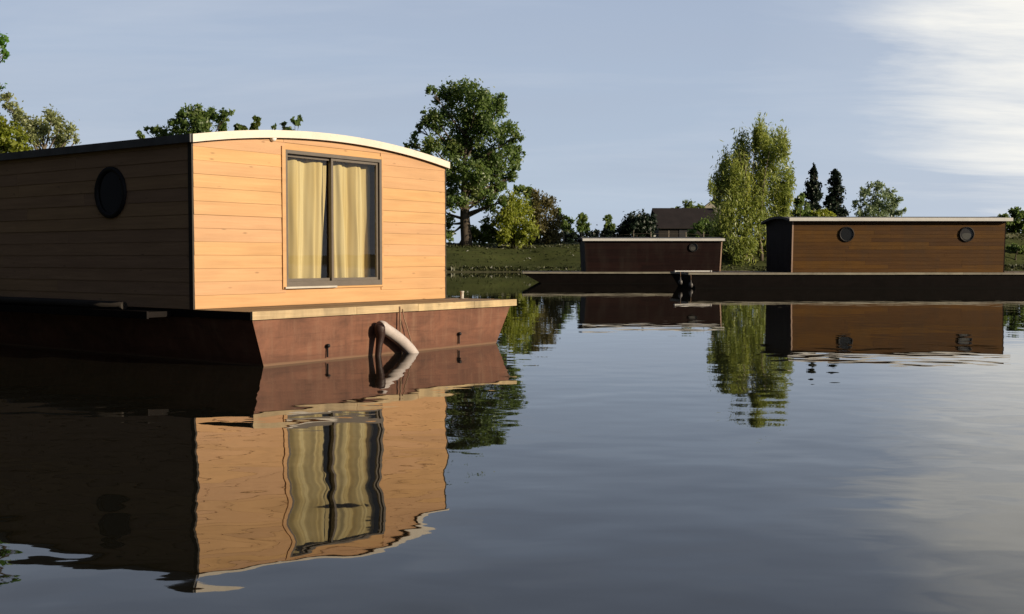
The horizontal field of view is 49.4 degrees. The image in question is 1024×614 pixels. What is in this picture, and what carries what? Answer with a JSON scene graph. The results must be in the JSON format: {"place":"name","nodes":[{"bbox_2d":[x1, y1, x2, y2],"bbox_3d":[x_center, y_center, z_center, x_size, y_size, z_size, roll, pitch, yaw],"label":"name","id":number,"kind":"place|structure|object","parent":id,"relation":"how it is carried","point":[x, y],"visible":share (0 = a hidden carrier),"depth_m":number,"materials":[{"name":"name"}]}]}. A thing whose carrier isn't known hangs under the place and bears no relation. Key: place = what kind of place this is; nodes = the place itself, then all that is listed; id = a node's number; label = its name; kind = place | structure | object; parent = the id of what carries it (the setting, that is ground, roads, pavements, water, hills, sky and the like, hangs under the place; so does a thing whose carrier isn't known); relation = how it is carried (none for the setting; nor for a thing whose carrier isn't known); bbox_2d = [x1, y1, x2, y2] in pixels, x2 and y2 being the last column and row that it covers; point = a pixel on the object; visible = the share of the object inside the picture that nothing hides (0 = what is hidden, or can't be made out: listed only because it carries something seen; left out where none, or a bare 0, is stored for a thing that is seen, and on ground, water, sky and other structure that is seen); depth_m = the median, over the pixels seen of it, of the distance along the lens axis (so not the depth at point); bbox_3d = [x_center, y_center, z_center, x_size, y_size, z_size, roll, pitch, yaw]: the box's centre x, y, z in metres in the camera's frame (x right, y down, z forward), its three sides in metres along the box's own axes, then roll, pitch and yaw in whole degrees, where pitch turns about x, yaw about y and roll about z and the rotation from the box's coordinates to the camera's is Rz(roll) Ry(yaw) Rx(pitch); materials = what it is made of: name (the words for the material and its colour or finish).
{"place":"outdoors","nodes":[
{"label":"outdoors","id":0,"kind":"place"},
{"bbox_2d":[0,272,1023,613],"bbox_3d":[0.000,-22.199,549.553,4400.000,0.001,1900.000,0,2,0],"label":"water","id":1,"kind":"structure","parent":0,"point":[614,448],"depth_m":7.52,"materials":[{"name":"liquid"}]},
{"bbox_2d":[0,130,516,366],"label":"houseboat","id":2,"kind":"object","parent":1,"relation":"on","point":[178,244],"visible":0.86,"depth_m":16.19,"materials":[{"name":"red paint"}]},
{"bbox_2d":[0,296,127,309],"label":"wooden pole","id":3,"kind":"object","parent":2,"relation":"on","point":[62,302],"visible":1,"depth_m":16.31,"materials":[{"name":"brown wood"}]},
{"bbox_2d":[288,157,325,278],"bbox_3d":[-3.147,-1.333,16.824,0.162,1.892,1.012,2,3,36],"label":"curtain","id":4,"kind":"object","parent":2,"relation":"hanging from","point":[306,189],"visible":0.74,"depth_m":16.91,"materials":[{"name":"beige fabric"}]},
{"bbox_2d":[281,146,383,288],"bbox_3d":[-2.739,-1.340,17.111,0.137,2.090,2.145,2,3,36],"label":"window","id":5,"kind":"structure","parent":2,"relation":"in","point":[286,151],"depth_m":17.09,"materials":[{"name":"grey metal"}]},
{"bbox_2d":[333,161,369,277],"bbox_3d":[-2.537,-1.369,17.649,0.154,1.892,0.845,2,3,36],"label":"curtain","id":6,"kind":"object","parent":2,"relation":"hanging from","point":[351,196],"visible":0.95,"depth_m":17.66,"materials":[{"name":"beige fabric"}]},
{"bbox_2d":[374,321,418,355],"bbox_3d":[-1.671,0.614,16.422,0.176,0.866,0.968,2,3,36],"label":"fender","id":7,"kind":"object","parent":2,"relation":"hanging from","point":[382,329],"visible":0.84,"depth_m":16.16,"materials":[{"name":"grey plastic"}]},
{"bbox_2d":[399,306,402,352],"bbox_3d":[-1.648,0.391,16.543,0.070,0.801,0.028,-2,3,-37],"label":"rope","id":8,"kind":"object","parent":2,"relation":"hanging from","point":[400,322],"visible":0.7,"depth_m":16.51,"materials":[{"name":"beige fabric"}]},
{"bbox_2d":[402,309,412,343],"bbox_3d":[-1.542,0.404,16.684,0.022,0.763,0.287,2,3,40],"label":"rope","id":9,"kind":"object","parent":2,"relation":"hanging from","point":[407,327],"visible":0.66,"depth_m":16.64,"materials":[{"name":"beige fabric"}]},
{"bbox_2d":[522,237,724,283],"bbox_3d":[7.605,-2.578,66.251,13.990,3.167,5.322,0,2,0],"label":"houseboat","id":10,"kind":"object","parent":1,"relation":"on","point":[630,260],"visible":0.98,"depth_m":63.91,"materials":[{"name":"black paint"}]},
{"bbox_2d":[670,216,1023,287],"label":"houseboat","id":11,"kind":"object","parent":1,"relation":"on","point":[885,252],"visible":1,"depth_m":53.65,"materials":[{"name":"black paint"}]},
{"bbox_2d":[674,270,711,271],"bbox_3d":[8.750,-1.731,53.825,1.800,0.080,0.280,0,2,-3],"label":"gangplank","id":12,"kind":"object","parent":11,"relation":"on","point":[692,271],"visible":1,"depth_m":53.71,"materials":[{"name":"white paint"}]},
{"bbox_2d":[0,0,1023,242],"label":"sky","id":13,"kind":"structure","parent":0,"point":[619,106],"materials":[{"name":"blue"}]},
{"bbox_2d":[446,232,1023,271],"bbox_3d":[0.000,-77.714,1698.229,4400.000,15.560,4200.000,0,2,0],"label":"ground","id":14,"kind":"structure","parent":0,"point":[471,256],"depth_m":126.71,"materials":[{"name":"green plant"}]},
{"bbox_2d":[0,33,9,89],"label":"broadleaf tree","id":15,"kind":"object","parent":14,"relation":"on","point":[4,51],"visible":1,"depth_m":28.68,"materials":[{"name":"green plant"}]},
{"bbox_2d":[0,113,34,152],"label":"bush","id":16,"kind":"object","parent":14,"relation":"on","point":[8,143],"visible":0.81,"depth_m":45.81,"materials":[{"name":"green plant"}]},
{"bbox_2d":[0,90,80,149],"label":"sparse tree","id":17,"kind":"object","parent":14,"relation":"on","point":[36,129],"visible":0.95,"depth_m":55.54,"materials":[{"name":"green plant"}]},
{"bbox_2d":[135,103,234,138],"bbox_3d":[-17.968,-6.412,61.913,5.436,9.817,3.691,0,2,0],"label":"broadleaf tree","id":18,"kind":"object","parent":14,"relation":"on","point":[198,117],"visible":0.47,"depth_m":61.18,"materials":[{"name":"green plant"}]},
{"bbox_2d":[233,115,261,130],"bbox_3d":[-15.230,-6.182,64.125,2.103,9.550,2.479,0,2,0],"label":"bush","id":19,"kind":"object","parent":14,"relation":"on","point":[253,126],"visible":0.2,"depth_m":63.08,"materials":[{"name":"green plant"}]},
{"bbox_2d":[271,114,302,130],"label":"broadleaf tree","id":20,"kind":"object","parent":14,"relation":"on","point":[298,120],"visible":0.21,"depth_m":65.66,"materials":[{"name":"green plant"}]},
{"bbox_2d":[403,75,525,246],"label":"broadleaf tree","id":21,"kind":"object","parent":14,"relation":"on","point":[481,167],"visible":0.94,"depth_m":129.77,"materials":[{"name":"green plant"}]},
{"bbox_2d":[471,213,505,245],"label":"bush","id":22,"kind":"object","parent":14,"relation":"on","point":[477,233],"visible":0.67,"depth_m":131.57,"materials":[{"name":"green plant"}]},
{"bbox_2d":[490,185,540,248],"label":"bush","id":23,"kind":"object","parent":14,"relation":"on","point":[508,220],"visible":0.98,"depth_m":129.46,"materials":[{"name":"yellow plant"}]},
{"bbox_2d":[513,184,567,226],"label":"bush","id":24,"kind":"object","parent":14,"relation":"on","point":[524,188],"visible":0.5,"depth_m":141.28,"materials":[{"name":"green plant"}]},
{"bbox_2d":[527,188,565,244],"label":"bush","id":25,"kind":"object","parent":14,"relation":"on","point":[550,224],"visible":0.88,"depth_m":133.72,"materials":[{"name":"brown plant"}]},
{"bbox_2d":[480,224,630,242],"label":"hedge","id":26,"kind":"object","parent":14,"relation":"on","point":[573,236],"visible":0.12,"depth_m":163.67,"materials":[{"name":"green plant"}]},
{"bbox_2d":[558,215,574,233],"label":"tree","id":27,"kind":"object","parent":14,"relation":"on","point":[568,228],"visible":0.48,"depth_m":185.47,"materials":[{"name":"green plant"}]},
{"bbox_2d":[575,212,590,232],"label":"tree","id":28,"kind":"object","parent":14,"relation":"on","point":[583,225],"visible":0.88,"depth_m":183.65,"materials":[{"name":"green plant"}]},
{"bbox_2d":[602,214,615,236],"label":"tree","id":29,"kind":"object","parent":14,"relation":"on","point":[608,224],"visible":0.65,"depth_m":182.73,"materials":[{"name":"green plant"}]},
{"bbox_2d":[612,209,659,236],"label":"bush","id":30,"kind":"object","parent":14,"relation":"on","point":[640,225],"visible":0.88,"depth_m":148.13,"materials":[{"name":"green plant"}]},
{"bbox_2d":[546,231,756,241],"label":"fence","id":31,"kind":"object","parent":14,"relation":"on","point":[581,233],"visible":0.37,"depth_m":135.12,"materials":[{"name":"brown wood"}]},
{"bbox_2d":[651,208,716,236],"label":"barn","id":32,"kind":"structure","parent":14,"relation":"on","point":[676,222],"depth_m":174.79,"materials":[{"name":"wood"}]},
{"bbox_2d":[679,229,695,236],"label":"door","id":33,"kind":"structure","parent":32,"relation":"in","point":[681,231],"depth_m":173.08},
{"bbox_2d":[675,199,704,207],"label":"broadleaf tree","id":34,"kind":"object","parent":14,"relation":"on","point":[686,204],"visible":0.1,"depth_m":214.21,"materials":[{"name":"green plant"}]},
{"bbox_2d":[686,216,716,236],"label":"bush","id":35,"kind":"object","parent":14,"relation":"on","point":[701,225],"visible":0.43,"depth_m":151.22,"materials":[{"name":"green plant"}]},
{"bbox_2d":[705,200,726,218],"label":"cottage","id":36,"kind":"structure","parent":14,"relation":"on","point":[707,205],"depth_m":220.50,"materials":[{"name":"stone"}]},
{"bbox_2d":[703,110,796,266],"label":"willow tree","id":37,"kind":"object","parent":14,"relation":"on","point":[735,193],"visible":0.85,"depth_m":125.50,"materials":[{"name":"green plant"}]},
{"bbox_2d":[789,193,813,216],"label":"bush","id":38,"kind":"object","parent":14,"relation":"on","point":[799,202],"visible":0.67,"depth_m":159.99,"materials":[{"name":"green plant"}]},
{"bbox_2d":[803,162,823,215],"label":"conifer tree","id":39,"kind":"object","parent":14,"relation":"on","point":[814,194],"visible":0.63,"depth_m":171.14,"materials":[{"name":"green plant"}]},
{"bbox_2d":[810,208,836,216],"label":"bush","id":40,"kind":"object","parent":14,"relation":"on","point":[820,213],"visible":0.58,"depth_m":149.85,"materials":[{"name":"green plant"}]},
{"bbox_2d":[822,168,850,216],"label":"conifer tree","id":41,"kind":"object","parent":14,"relation":"on","point":[833,201],"visible":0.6,"depth_m":171.08,"materials":[{"name":"green plant"}]},
{"bbox_2d":[851,180,906,216],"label":"broadleaf tree","id":42,"kind":"object","parent":14,"relation":"on","point":[877,205],"visible":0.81,"depth_m":163.74,"materials":[{"name":"green plant"}]},
{"bbox_2d":[997,206,1023,232],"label":"bush","id":43,"kind":"object","parent":14,"relation":"on","point":[1016,214],"visible":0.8,"depth_m":136.94,"materials":[{"name":"green plant"}]},
{"bbox_2d":[1006,243,1023,259],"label":"bush","id":44,"kind":"object","parent":14,"relation":"on","point":[1016,248],"visible":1,"depth_m":125.74,"materials":[{"name":"green plant"}]}
]}

